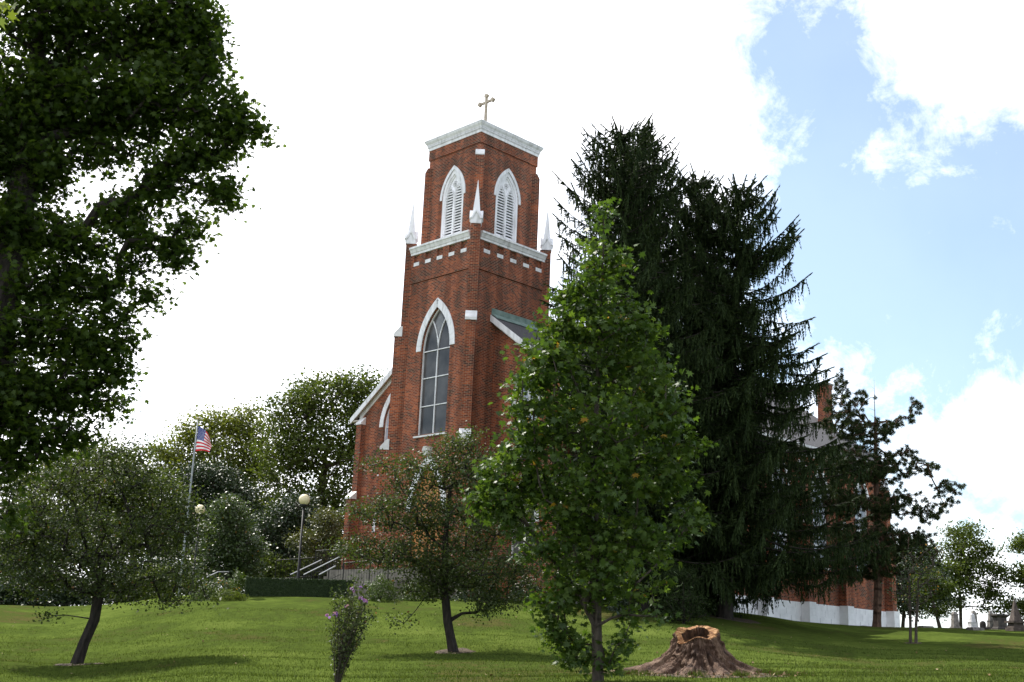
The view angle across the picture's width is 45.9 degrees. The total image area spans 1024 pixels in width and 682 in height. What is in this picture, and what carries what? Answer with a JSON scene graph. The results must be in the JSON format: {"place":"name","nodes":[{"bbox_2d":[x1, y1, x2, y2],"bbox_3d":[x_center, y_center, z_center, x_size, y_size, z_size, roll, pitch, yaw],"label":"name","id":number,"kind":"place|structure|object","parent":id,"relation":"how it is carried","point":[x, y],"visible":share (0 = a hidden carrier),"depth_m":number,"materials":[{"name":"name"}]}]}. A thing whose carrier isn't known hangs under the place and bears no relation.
{"place":"outdoors","nodes":[
{"label":"outdoors","id":0,"kind":"place"},
{"bbox_2d":[0,0,21,30],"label":"overhanging branch","id":1,"kind":"object","parent":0,"point":[11,16],"visible":1,"depth_m":7.72,"materials":[{"name":"green plant"}]},
{"bbox_2d":[282,500,344,569],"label":"flowering bush","id":2,"kind":"object","parent":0,"point":[330,521],"visible":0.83,"depth_m":66.97,"materials":[{"name":"green plant"}]},
{"bbox_2d":[0,595,1023,681],"bbox_3d":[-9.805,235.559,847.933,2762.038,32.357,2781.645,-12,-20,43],"label":"lawn","id":3,"kind":"structure","parent":0,"point":[948,639],"depth_m":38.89,"materials":[{"name":"green plant"}]},
{"bbox_2d":[0,570,58,605],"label":"thicket bush","id":4,"kind":"object","parent":3,"relation":"on","point":[9,600],"visible":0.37,"depth_m":63.81,"materials":[{"name":"green plant"}]},
{"bbox_2d":[0,561,93,597],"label":"thicket tree","id":5,"kind":"object","parent":3,"relation":"on","point":[30,571],"depth_m":65.67,"materials":[{"name":"green plant"}]},
{"bbox_2d":[0,523,106,575],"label":"walnut tree","id":6,"kind":"object","parent":3,"relation":"on","point":[72,548],"visible":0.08,"depth_m":68.19,"materials":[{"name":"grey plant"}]},
{"bbox_2d":[19,571,92,605],"bbox_3d":[-23.933,13.151,64.576,4.982,2.342,4.688,-12,-20,43],"label":"thicket bush","id":7,"kind":"object","parent":3,"relation":"on","point":[57,598],"visible":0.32,"depth_m":63.52,"materials":[{"name":"green plant"}]},
{"bbox_2d":[0,431,134,569],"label":"maple tree","id":8,"kind":"object","parent":3,"relation":"on","point":[30,492],"visible":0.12,"depth_m":73.15,"materials":[{"name":"green plant"}]},
{"bbox_2d":[55,663,103,665],"bbox_3d":[-11.053,8.258,30.811,1.491,0.154,1.516,8,-16,-19],"label":"soil patch","id":9,"kind":"object","parent":3,"relation":"on","point":[68,664],"visible":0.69,"depth_m":30.39,"materials":[{"name":"beige soil"}]},
{"bbox_2d":[65,570,147,605],"bbox_3d":[-21.395,13.181,64.431,5.460,2.138,3.786,0,-15,7],"label":"thicket bush","id":10,"kind":"object","parent":3,"relation":"on","point":[87,602],"visible":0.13,"depth_m":63.69,"materials":[{"name":"green plant"}]},
{"bbox_2d":[0,431,230,663],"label":"dogwood tree","id":11,"kind":"object","parent":3,"relation":"on","point":[101,579],"visible":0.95,"depth_m":31.36,"materials":[{"name":"green plant"}]},
{"bbox_2d":[54,465,185,574],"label":"hickory tree","id":12,"kind":"object","parent":3,"relation":"on","point":[112,536],"visible":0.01,"depth_m":80.77,"materials":[{"name":"green plant"}]},
{"bbox_2d":[73,442,190,565],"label":"maple tree","id":13,"kind":"object","parent":3,"relation":"on","point":[112,502],"visible":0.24,"depth_m":76.68,"materials":[{"name":"green plant"}]},
{"bbox_2d":[0,0,286,538],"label":"sweetgum tree","id":14,"kind":"object","parent":3,"relation":"on","point":[51,105],"visible":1,"depth_m":25.21,"materials":[{"name":"green plant"}]},
{"bbox_2d":[86,551,207,589],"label":"thicket tree","id":15,"kind":"object","parent":3,"relation":"on","point":[146,557],"visible":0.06,"depth_m":68.14,"materials":[{"name":"green plant"}]},
{"bbox_2d":[125,561,203,600],"bbox_3d":[-19.017,12.911,64.505,5.521,2.257,3.940,2,-15,1],"label":"thicket bush","id":16,"kind":"object","parent":3,"relation":"on","point":[155,594],"visible":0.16,"depth_m":63.90,"materials":[{"name":"green plant"}]},
{"bbox_2d":[144,527,223,593],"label":"distant tree","id":17,"kind":"object","parent":3,"relation":"on","point":[185,562],"visible":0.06,"depth_m":101.14,"materials":[{"name":"green plant"}]},
{"bbox_2d":[177,417,198,597],"bbox_3d":[-14.381,7.322,53.749,0.107,8.011,0.110,-12,-20,43],"label":"flagpole","id":18,"kind":"object","parent":3,"relation":"on","point":[190,490],"visible":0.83,"depth_m":54.03,"materials":[{"name":"grey metal"}]},
{"bbox_2d":[196,426,210,451],"bbox_3d":[-13.854,4.409,54.485,0.650,1.166,0.295,7,-16,-19],"label":"flag","id":19,"kind":"object","parent":18,"relation":"attached to","point":[203,443],"visible":1,"depth_m":54.52,"materials":[{"name":"multicoloured fabric"}]},
{"bbox_2d":[189,505,204,594],"bbox_3d":[-14.958,9.874,57.210,0.471,4.242,0.471,-12,-20,43],"label":"street lamp","id":20,"kind":"object","parent":3,"relation":"on","point":[200,507],"visible":0.46,"depth_m":57.42,"materials":[{"name":"black metal"}]},
{"bbox_2d":[186,585,219,600],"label":"shrub","id":21,"kind":"object","parent":3,"relation":"on","point":[201,594],"visible":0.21,"depth_m":48.67,"materials":[{"name":"green plant"}]},
{"bbox_2d":[195,571,228,588],"bbox_3d":[-14.291,11.710,57.513,0.070,1.628,1.911,-8,-18,36],"label":"stair handrail","id":22,"kind":"object","parent":3,"relation":"on","point":[223,572],"visible":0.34,"depth_m":57.88,"materials":[{"name":"black metal"}]},
{"bbox_2d":[142,394,289,522],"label":"locust tree","id":23,"kind":"object","parent":3,"relation":"on","point":[235,427],"visible":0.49,"depth_m":91.67,"materials":[{"name":"green plant"}]},
{"bbox_2d":[161,456,271,583],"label":"cedar tree","id":24,"kind":"object","parent":3,"relation":"on","point":[211,481],"visible":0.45,"depth_m":79.17,"materials":[{"name":"green plant"}]},
{"bbox_2d":[204,577,242,595],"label":"shrub","id":25,"kind":"object","parent":3,"relation":"on","point":[229,585],"visible":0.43,"depth_m":50.24,"materials":[{"name":"green plant"}]},
{"bbox_2d":[205,588,249,601],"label":"shrub","id":26,"kind":"object","parent":3,"relation":"on","point":[240,597],"visible":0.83,"depth_m":47.55,"materials":[{"name":"green plant"}]},
{"bbox_2d":[184,491,277,590],"bbox_3d":[-14.223,10.260,61.256,4.858,5.303,4.012,0,-15,8],"label":"flowering bush","id":27,"kind":"object","parent":3,"relation":"on","point":[231,544],"visible":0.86,"depth_m":60.69,"materials":[{"name":"green plant"}]},
{"bbox_2d":[224,568,245,593],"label":"shrub","id":28,"kind":"object","parent":3,"relation":"on","point":[240,578],"visible":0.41,"depth_m":51.83,"materials":[{"name":"green plant"}]},
{"bbox_2d":[237,489,292,561],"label":"distant tree","id":29,"kind":"object","parent":3,"relation":"on","point":[268,490],"visible":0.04,"depth_m":103.02,"materials":[{"name":"green plant"}]},
{"bbox_2d":[234,549,311,590],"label":"thicket bush","id":30,"kind":"object","parent":3,"relation":"on","point":[273,563],"visible":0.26,"depth_m":68.22,"materials":[{"name":"green plant"}]},
{"bbox_2d":[244,487,331,562],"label":"hornbeam tree","id":31,"kind":"object","parent":3,"relation":"on","point":[290,516],"visible":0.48,"depth_m":70.76,"materials":[{"name":"green plant"}]},
{"bbox_2d":[275,557,315,577],"bbox_3d":[-11.642,12.263,64.891,2.131,1.409,0.046,2,-15,0],"label":"iron railing","id":32,"kind":"object","parent":3,"relation":"on","point":[295,566],"visible":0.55,"depth_m":64.92,"materials":[{"name":"black metal"}]},
{"bbox_2d":[244,575,353,597],"bbox_3d":[-8.924,10.401,50.553,4.463,1.024,1.384,6,-15,-13],"label":"clipped hedge","id":33,"kind":"object","parent":3,"relation":"on","point":[275,587],"visible":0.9,"depth_m":49.92,"materials":[{"name":"green plant"}]},
{"bbox_2d":[262,549,339,578],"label":"thicket bush","id":34,"kind":"object","parent":3,"relation":"on","point":[302,566],"visible":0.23,"depth_m":67.85,"materials":[{"name":"green plant"}]},
{"bbox_2d":[297,494,309,577],"bbox_3d":[-9.333,8.994,53.366,0.494,4.466,0.494,-12,-20,43],"label":"street lamp","id":35,"kind":"object","parent":3,"relation":"on","point":[304,500],"visible":0.91,"depth_m":53.62,"materials":[{"name":"black metal"}]},
{"bbox_2d":[290,559,321,578],"bbox_3d":[-9.995,11.421,58.407,1.667,1.848,0.050,13,-18,-36],"label":"stair handrail","id":36,"kind":"object","parent":3,"relation":"on","point":[305,572],"visible":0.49,"depth_m":58.56,"materials":[{"name":"black metal"}]},
{"bbox_2d":[237,359,387,553],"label":"broad oak tree","id":37,"kind":"object","parent":3,"relation":"on","point":[311,447],"visible":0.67,"depth_m":83.78,"materials":[{"name":"green plant"}]},
{"bbox_2d":[300,559,340,578],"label":"thicket bush","id":38,"kind":"object","parent":3,"relation":"on","point":[330,567],"visible":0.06,"depth_m":67.91,"materials":[{"name":"green plant"}]},
{"bbox_2d":[303,557,341,579],"bbox_3d":[-8.564,10.597,54.503,1.854,1.994,0.051,12,-17,-32],"label":"stair handrail","id":39,"kind":"object","parent":3,"relation":"on","point":[326,569],"visible":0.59,"depth_m":54.69,"materials":[{"name":"black metal"}]},
{"bbox_2d":[318,566,335,578],"bbox_3d":[-8.178,10.588,53.218,0.832,1.453,0.050,14,-19,-37],"label":"stair handrail","id":40,"kind":"object","parent":3,"relation":"on","point":[325,571],"visible":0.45,"depth_m":53.36,"materials":[{"name":"black metal"}]},
{"bbox_2d":[314,549,343,573],"bbox_3d":[-9.404,11.342,62.055,0.043,1.281,2.688,15,-19,-39],"label":"iron railing","id":41,"kind":"object","parent":3,"relation":"on","point":[327,560],"visible":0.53,"depth_m":62.31,"materials":[{"name":"black metal"}]},
{"bbox_2d":[325,570,379,681],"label":"flowering shrub","id":42,"kind":"object","parent":3,"relation":"on","point":[342,652],"visible":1,"depth_m":20.32,"materials":[{"name":"green plant"}]},
{"bbox_2d":[364,572,399,600],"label":"rounded shrub","id":43,"kind":"object","parent":3,"relation":"on","point":[374,586],"visible":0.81,"depth_m":48.80,"materials":[{"name":"green plant"}]},
{"bbox_2d":[358,577,409,598],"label":"shrub","id":44,"kind":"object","parent":3,"relation":"on","point":[395,584],"depth_m":51.34,"materials":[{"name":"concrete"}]},
{"bbox_2d":[323,567,455,598],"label":"entrance steps","id":45,"kind":"structure","parent":3,"relation":"on","point":[352,572],"depth_m":55.88,"materials":[{"name":"concrete"}]},
{"bbox_2d":[396,575,433,600],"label":"rounded shrub","id":46,"kind":"object","parent":3,"relation":"on","point":[406,598],"visible":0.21,"depth_m":49.28,"materials":[{"name":"green plant"}]},
{"bbox_2d":[342,558,511,585],"bbox_3d":[-3.667,9.679,50.453,7.473,1.371,0.471,-2,-15,15],"label":"iron railing","id":47,"kind":"object","parent":3,"relation":"on","point":[371,581],"visible":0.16,"depth_m":51.02,"materials":[{"name":"black metal"}]},
{"bbox_2d":[314,420,555,651],"bbox_3d":[-2.002,5.416,33.876,6.898,6.524,4.396,1,-15,7],"label":"dogwood tree","id":48,"kind":"object","parent":3,"relation":"on","point":[450,572],"visible":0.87,"depth_m":33.39,"materials":[{"name":"green plant"}]},
{"bbox_2d":[434,648,475,653],"bbox_3d":[-1.569,8.457,32.917,1.383,0.233,1.351,9,-16,-25],"label":"soil patch","id":49,"kind":"object","parent":3,"relation":"on","point":[465,650],"visible":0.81,"depth_m":32.95,"materials":[{"name":"beige soil"}]},
{"bbox_2d":[451,572,498,601],"bbox_3d":[-1.383,10.170,50.019,2.180,1.388,2.189,-12,-20,43],"label":"rounded shrub","id":50,"kind":"object","parent":3,"relation":"on","point":[471,596],"visible":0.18,"depth_m":49.52,"materials":[{"name":"green plant"}]},
{"bbox_2d":[3,600,1003,681],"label":"fallen leaves","id":51,"kind":"object","parent":3,"relation":"on","point":[491,675],"visible":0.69,"depth_m":33.02,"materials":[{"name":"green plant"}]},
{"bbox_2d":[505,578,547,604],"bbox_3d":[0.707,10.363,50.011,1.991,1.295,1.981,-12,-20,43],"label":"rounded shrub","id":52,"kind":"object","parent":3,"relation":"on","point":[538,587],"visible":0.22,"depth_m":49.63,"materials":[{"name":"green plant"}]},
{"bbox_2d":[458,197,719,681],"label":"young maple tree","id":53,"kind":"object","parent":3,"relation":"on","point":[577,511],"visible":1,"depth_m":21.87,"materials":[{"name":"green plant"}]},
{"bbox_2d":[341,93,899,626],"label":"church","id":54,"kind":"structure","parent":3,"relation":"on","point":[477,269],"depth_m":61.89,"materials":[{"name":"brick"}]},
{"bbox_2d":[377,393,390,475],"bbox_3d":[-6.325,4.818,64.173,2.080,4.645,0.330,-12,-20,43],"label":"arched window","id":55,"kind":"structure","parent":54,"relation":"in","point":[387,403],"depth_m":64.82,"materials":[{"name":"white stone"}]},
{"bbox_2d":[406,456,445,559],"bbox_3d":[-4.081,8.227,58.497,2.920,5.502,0.320,-12,-20,43],"label":"door","id":56,"kind":"structure","parent":54,"relation":"in","point":[429,481],"depth_m":58.80,"materials":[{"name":"orange wood"}]},
{"bbox_2d":[413,298,454,438],"bbox_3d":[-3.816,1.257,60.299,2.880,7.106,0.330,-12,-20,43],"label":"arched window","id":57,"kind":"structure","parent":54,"relation":"in","point":[440,334],"depth_m":60.39,"materials":[{"name":"grey glass"}]},
{"bbox_2d":[440,165,465,237],"bbox_3d":[-3.011,-7.156,62.917,1.960,4.200,0.390,-12,-20,43],"label":"louvred window","id":58,"kind":"structure","parent":54,"relation":"in","point":[454,190],"depth_m":63.01,"materials":[{"name":"white wood"}]},
{"bbox_2d":[494,168,520,241],"bbox_3d":[-0.348,-7.018,63.018,0.390,4.200,1.960,-12,-20,43],"label":"louvred window","id":59,"kind":"structure","parent":54,"relation":"in","point":[506,190],"depth_m":63.10,"materials":[{"name":"white wood"}]},
{"bbox_2d":[506,488,538,557],"bbox_3d":[0.551,8.191,56.066,2.120,3.668,0.330,-12,-20,43],"label":"arched window","id":60,"kind":"structure","parent":54,"relation":"in","point":[516,548],"depth_m":56.11,"materials":[{"name":"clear glass"}]},
{"bbox_2d":[512,366,541,459],"bbox_3d":[0.754,3.322,57.343,2.080,4.645,0.330,-12,-20,43],"label":"arched window","id":61,"kind":"structure","parent":54,"relation":"in","point":[528,396],"depth_m":57.71,"materials":[{"name":"white stone"}]},
{"bbox_2d":[772,469,788,549],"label":"arched window","id":62,"kind":"structure","parent":54,"relation":"in","point":[785,469],"depth_m":66.73,"materials":[{"name":"white glass"}]},
{"bbox_2d":[811,471,828,569],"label":"arched window","id":63,"kind":"structure","parent":54,"relation":"in","point":[817,471],"depth_m":69.68,"materials":[{"name":"white glass"}]},
{"bbox_2d":[854,483,868,567],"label":"arched window","id":64,"kind":"structure","parent":54,"relation":"in","point":[863,513],"depth_m":73.27,"materials":[{"name":"white stone"}]},
{"bbox_2d":[605,583,639,611],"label":"yew shrub","id":65,"kind":"object","parent":3,"relation":"on","point":[620,603],"visible":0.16,"depth_m":48.61,"materials":[{"name":"green plant"}]},
{"bbox_2d":[518,116,752,611],"bbox_3d":[5.073,0.568,51.379,10.103,21.706,10.435,-12,-20,43],"label":"spruce tree","id":66,"kind":"object","parent":3,"relation":"on","point":[618,171],"visible":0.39,"depth_m":51.20,"materials":[{"name":"green plant"}]},
{"bbox_2d":[553,111,763,609],"bbox_3d":[6.396,0.470,54.673,9.715,23.181,9.265,-12,-20,43],"label":"spruce tree","id":67,"kind":"object","parent":3,"relation":"on","point":[667,255],"visible":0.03,"depth_m":54.21,"materials":[{"name":"green plant"}]},
{"bbox_2d":[585,625,766,675],"bbox_3d":[3.815,6.523,25.037,3.957,1.280,4.243,-12,-20,43],"label":"tree stump","id":68,"kind":"object","parent":3,"relation":"on","point":[696,648],"visible":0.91,"depth_m":24.84,"materials":[{"name":"brown wood"}]},
{"bbox_2d":[651,561,718,624],"bbox_3d":[6.495,9.443,45.274,2.132,2.321,2.545,-12,-20,43],"label":"yew shrub","id":69,"kind":"object","parent":3,"relation":"on","point":[684,595],"visible":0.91,"depth_m":44.96,"materials":[{"name":"green plant"}]},
{"bbox_2d":[645,162,771,617],"bbox_3d":[8.297,2.135,55.991,7.693,21.674,7.713,-12,-20,43],"label":"spruce tree","id":70,"kind":"object","parent":3,"relation":"on","point":[704,183],"visible":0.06,"depth_m":56.56,"materials":[{"name":"green plant"}]},
{"bbox_2d":[635,673,787,677],"bbox_3d":[3.892,6.617,23.824,4.074,0.227,4.375,5,-15,-10],"label":"soil patch","id":71,"kind":"object","parent":3,"relation":"on","point":[764,675],"visible":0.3,"depth_m":22.27,"materials":[{"name":"brown soil"}]},
{"bbox_2d":[609,667,815,676],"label":"weeds","id":72,"kind":"object","parent":71,"relation":"on","point":[737,673],"visible":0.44,"depth_m":23.15,"materials":[{"name":"green plant"}]},
{"bbox_2d":[623,669,806,677],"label":"wood chips","id":73,"kind":"object","parent":71,"relation":"on","point":[727,675],"visible":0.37,"depth_m":22.40,"materials":[{"name":"brown wood"}]},
{"bbox_2d":[696,613,760,623],"bbox_3d":[8.975,11.684,50.847,3.098,0.531,3.561,8,-16,-21],"label":"soil patch","id":74,"kind":"object","parent":3,"relation":"on","point":[743,620],"visible":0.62,"depth_m":50.40,"materials":[{"name":"brown soil"}]},
{"bbox_2d":[608,173,896,618],"bbox_3d":[9.815,2.124,53.397,13.064,20.186,12.985,-12,-20,43],"label":"spruce tree","id":75,"kind":"object","parent":3,"relation":"on","point":[778,568],"visible":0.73,"depth_m":51.52,"materials":[{"name":"green plant"}]},
{"bbox_2d":[812,368,966,626],"bbox_3d":[19.975,8.318,64.094,7.997,13.840,4.825,-3,-16,20],"label":"pine tree","id":76,"kind":"object","parent":3,"relation":"on","point":[878,504],"visible":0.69,"depth_m":63.88,"materials":[{"name":"green plant"}]},
{"bbox_2d":[895,526,961,626],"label":"hackberry tree","id":77,"kind":"object","parent":3,"relation":"on","point":[902,608],"visible":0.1,"depth_m":85.82,"materials":[{"name":"green plant"}]},
{"bbox_2d":[901,567,961,627],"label":"leaning ash tree","id":78,"kind":"object","parent":3,"relation":"on","point":[937,613],"visible":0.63,"depth_m":82.32,"materials":[{"name":"green plant"}]},
{"bbox_2d":[949,611,960,627],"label":"gravestone","id":79,"kind":"object","parent":3,"relation":"on","point":[954,620],"visible":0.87,"depth_m":75.22,"materials":[{"name":"grey stone"}]},
{"bbox_2d":[966,613,977,627],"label":"gravestone","id":80,"kind":"object","parent":3,"relation":"on","point":[972,622],"visible":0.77,"depth_m":74.25,"materials":[{"name":"white stone"}]},
{"bbox_2d":[970,611,977,625],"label":"gravestone","id":81,"kind":"object","parent":3,"relation":"on","point":[974,613],"visible":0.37,"depth_m":77.27,"materials":[{"name":"grey stone"}]},
{"bbox_2d":[926,517,1023,627],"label":"honey locust tree","id":82,"kind":"object","parent":3,"relation":"on","point":[967,565],"visible":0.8,"depth_m":90.30,"materials":[{"name":"green plant"}]},
{"bbox_2d":[966,627,984,630],"bbox_3d":[24.712,15.426,64.459,0.727,0.290,0.600,7,-15,-16],"label":"ledger stone","id":83,"kind":"object","parent":3,"relation":"on","point":[974,628],"visible":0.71,"depth_m":64.24,"materials":[{"name":"grey stone"}]},
{"bbox_2d":[979,621,988,629],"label":"gravestone","id":84,"kind":"object","parent":3,"relation":"on","point":[982,624],"visible":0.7,"depth_m":74.24,"materials":[{"name":"stone"}]},
{"bbox_2d":[986,610,992,629],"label":"gravestone","id":85,"kind":"object","parent":3,"relation":"on","point":[989,626],"visible":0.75,"depth_m":74.29,"materials":[{"name":"grey stone"}]},
{"bbox_2d":[989,614,1009,629],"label":"gravestone","id":86,"kind":"object","parent":3,"relation":"on","point":[998,621],"visible":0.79,"depth_m":73.16,"materials":[{"name":"stone"}]},
{"bbox_2d":[993,527,1023,619],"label":"honey locust tree","id":87,"kind":"object","parent":3,"relation":"on","point":[1018,546],"visible":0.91,"depth_m":88.98,"materials":[{"name":"green plant"}]},
{"bbox_2d":[1004,598,1023,630],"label":"gravestone","id":88,"kind":"object","parent":3,"relation":"on","point":[1015,621],"visible":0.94,"depth_m":70.31,"materials":[{"name":"grey stone"}]},
{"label":"soil patch","id":89,"kind":"structure","parent":3,"relation":"on","visible":0},
{"bbox_2d":[880,539,948,642],"bbox_3d":[16.522,10.165,49.281,2.710,4.288,2.404,4,-15,-5],"label":"bare sapling","id":90,"kind":"object","parent":89,"relation":"on","point":[917,591],"visible":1,"depth_m":49.21,"materials":[{"name":"plant"}]},
{"bbox_2d":[0,0,1023,627],"label":"sky","id":91,"kind":"structure","parent":0,"point":[893,130],"materials":[{"name":"white"}]}
]}

